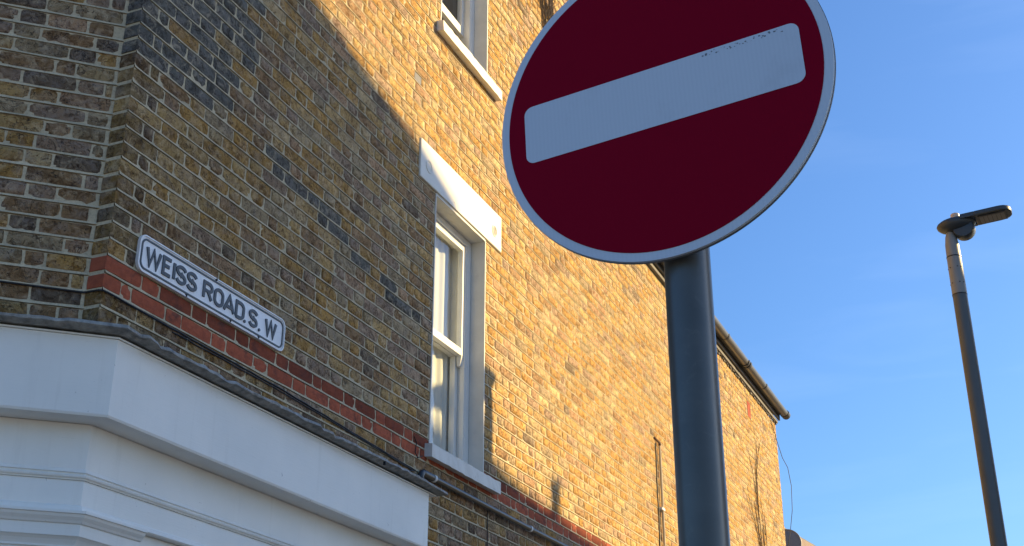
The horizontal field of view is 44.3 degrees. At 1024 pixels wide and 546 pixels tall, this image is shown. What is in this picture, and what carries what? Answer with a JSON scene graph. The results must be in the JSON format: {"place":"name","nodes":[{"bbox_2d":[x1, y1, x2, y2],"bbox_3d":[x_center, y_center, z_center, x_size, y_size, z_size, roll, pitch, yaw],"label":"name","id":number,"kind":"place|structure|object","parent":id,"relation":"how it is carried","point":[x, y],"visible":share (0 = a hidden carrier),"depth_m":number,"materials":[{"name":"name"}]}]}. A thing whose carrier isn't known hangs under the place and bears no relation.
{"place":"outdoors","nodes":[
{"label":"outdoors","id":0,"kind":"place"},
{"bbox_2d":[710,0,1023,545],"label":"sky","id":1,"kind":"structure","parent":0,"point":[838,294],"materials":[{"name":"blue"}]},
{"label":"ground","id":2,"kind":"structure","parent":0,"visible":0},
{"bbox_2d":[0,0,789,545],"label":"brick building","id":3,"kind":"structure","parent":2,"relation":"on","point":[328,182],"depth_m":6.53,"materials":[{"name":"brick"}]},
{"bbox_2d":[0,280,415,470],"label":"wall cable","id":4,"kind":"object","parent":3,"relation":"attached to","point":[138,309],"depth_m":5.52,"materials":[{"name":"black plastic"}]},
{"bbox_2d":[135,235,285,350],"bbox_3d":[-1.345,0.111,5.725,0.019,0.169,1.111,-10,-26,21],"label":"street name sign","id":5,"kind":"object","parent":3,"relation":"attached to","point":[161,264],"visible":1,"depth_m":5.66,"materials":[{"name":"metal"}]},
{"bbox_2d":[172,331,413,471],"bbox_3d":[-1.012,0.699,6.324,0.008,0.068,2.250,-10,-26,21],"label":"wall cable","id":6,"kind":"object","parent":3,"relation":"attached to","point":[287,395],"depth_m":6.12,"materials":[{"name":"black plastic"}]},
{"bbox_2d":[418,138,500,494],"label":"window","id":7,"kind":"structure","parent":3,"relation":"in","point":[464,222],"depth_m":8.44,"materials":[{"name":"paint"}]},
{"bbox_2d":[437,0,501,100],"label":"window","id":8,"kind":"structure","parent":3,"relation":"in","point":[463,24],"depth_m":9.49,"materials":[{"name":"paint"}]},
{"bbox_2d":[487,511,487,545],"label":"wall cable","id":9,"kind":"object","parent":3,"relation":"attached to","point":[487,528],"depth_m":8.07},
{"bbox_2d":[417,469,567,545],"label":"waste pipe","id":10,"kind":"object","parent":3,"relation":"attached to","point":[428,475],"visible":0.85,"depth_m":8.02,"materials":[{"name":"grey plastic"}]},
{"bbox_2d":[538,0,559,26],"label":"dead vine","id":11,"kind":"object","parent":3,"relation":"attached to","point":[544,5],"visible":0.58,"depth_m":10.99,"materials":[{"name":"brown plant"}]},
{"bbox_2d":[655,443,660,545],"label":"wall cable","id":12,"kind":"object","parent":3,"relation":"attached to","point":[657,496],"depth_m":11.74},
{"bbox_2d":[653,437,665,545],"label":"conduit","id":13,"kind":"object","parent":3,"relation":"attached to","point":[662,509],"visible":1,"depth_m":11.83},
{"bbox_2d":[746,429,766,545],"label":"dead vine","id":14,"kind":"object","parent":3,"relation":"attached to","point":[758,522],"visible":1,"depth_m":15.75,"materials":[{"name":"brown plant"}]},
{"bbox_2d":[770,420,792,545],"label":"loose wire","id":15,"kind":"object","parent":3,"relation":"attached to","point":[790,482],"visible":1,"depth_m":17.43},
{"bbox_2d":[784,528,815,545],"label":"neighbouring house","id":16,"kind":"structure","parent":2,"relation":"on","point":[805,542],"depth_m":21.31,"materials":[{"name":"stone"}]},
{"bbox_2d":[784,529,801,545],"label":"satellite dish","id":17,"kind":"object","parent":16,"relation":"attached to","point":[795,539],"visible":0.56,"depth_m":19.81,"materials":[{"name":"grey metal"}]},
{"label":"pavement","id":18,"kind":"structure","parent":0,"visible":0},
{"bbox_2d":[502,0,835,545],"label":"road sign","id":19,"kind":"object","parent":18,"relation":"on","point":[679,138],"visible":1,"depth_m":2.04,"materials":[{"name":"red metal"}]},
{"bbox_2d":[937,205,1011,545],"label":"street lamp","id":20,"kind":"object","parent":18,"relation":"on","point":[954,228],"visible":1,"depth_m":9.37,"materials":[{"name":"grey metal"}]}
]}

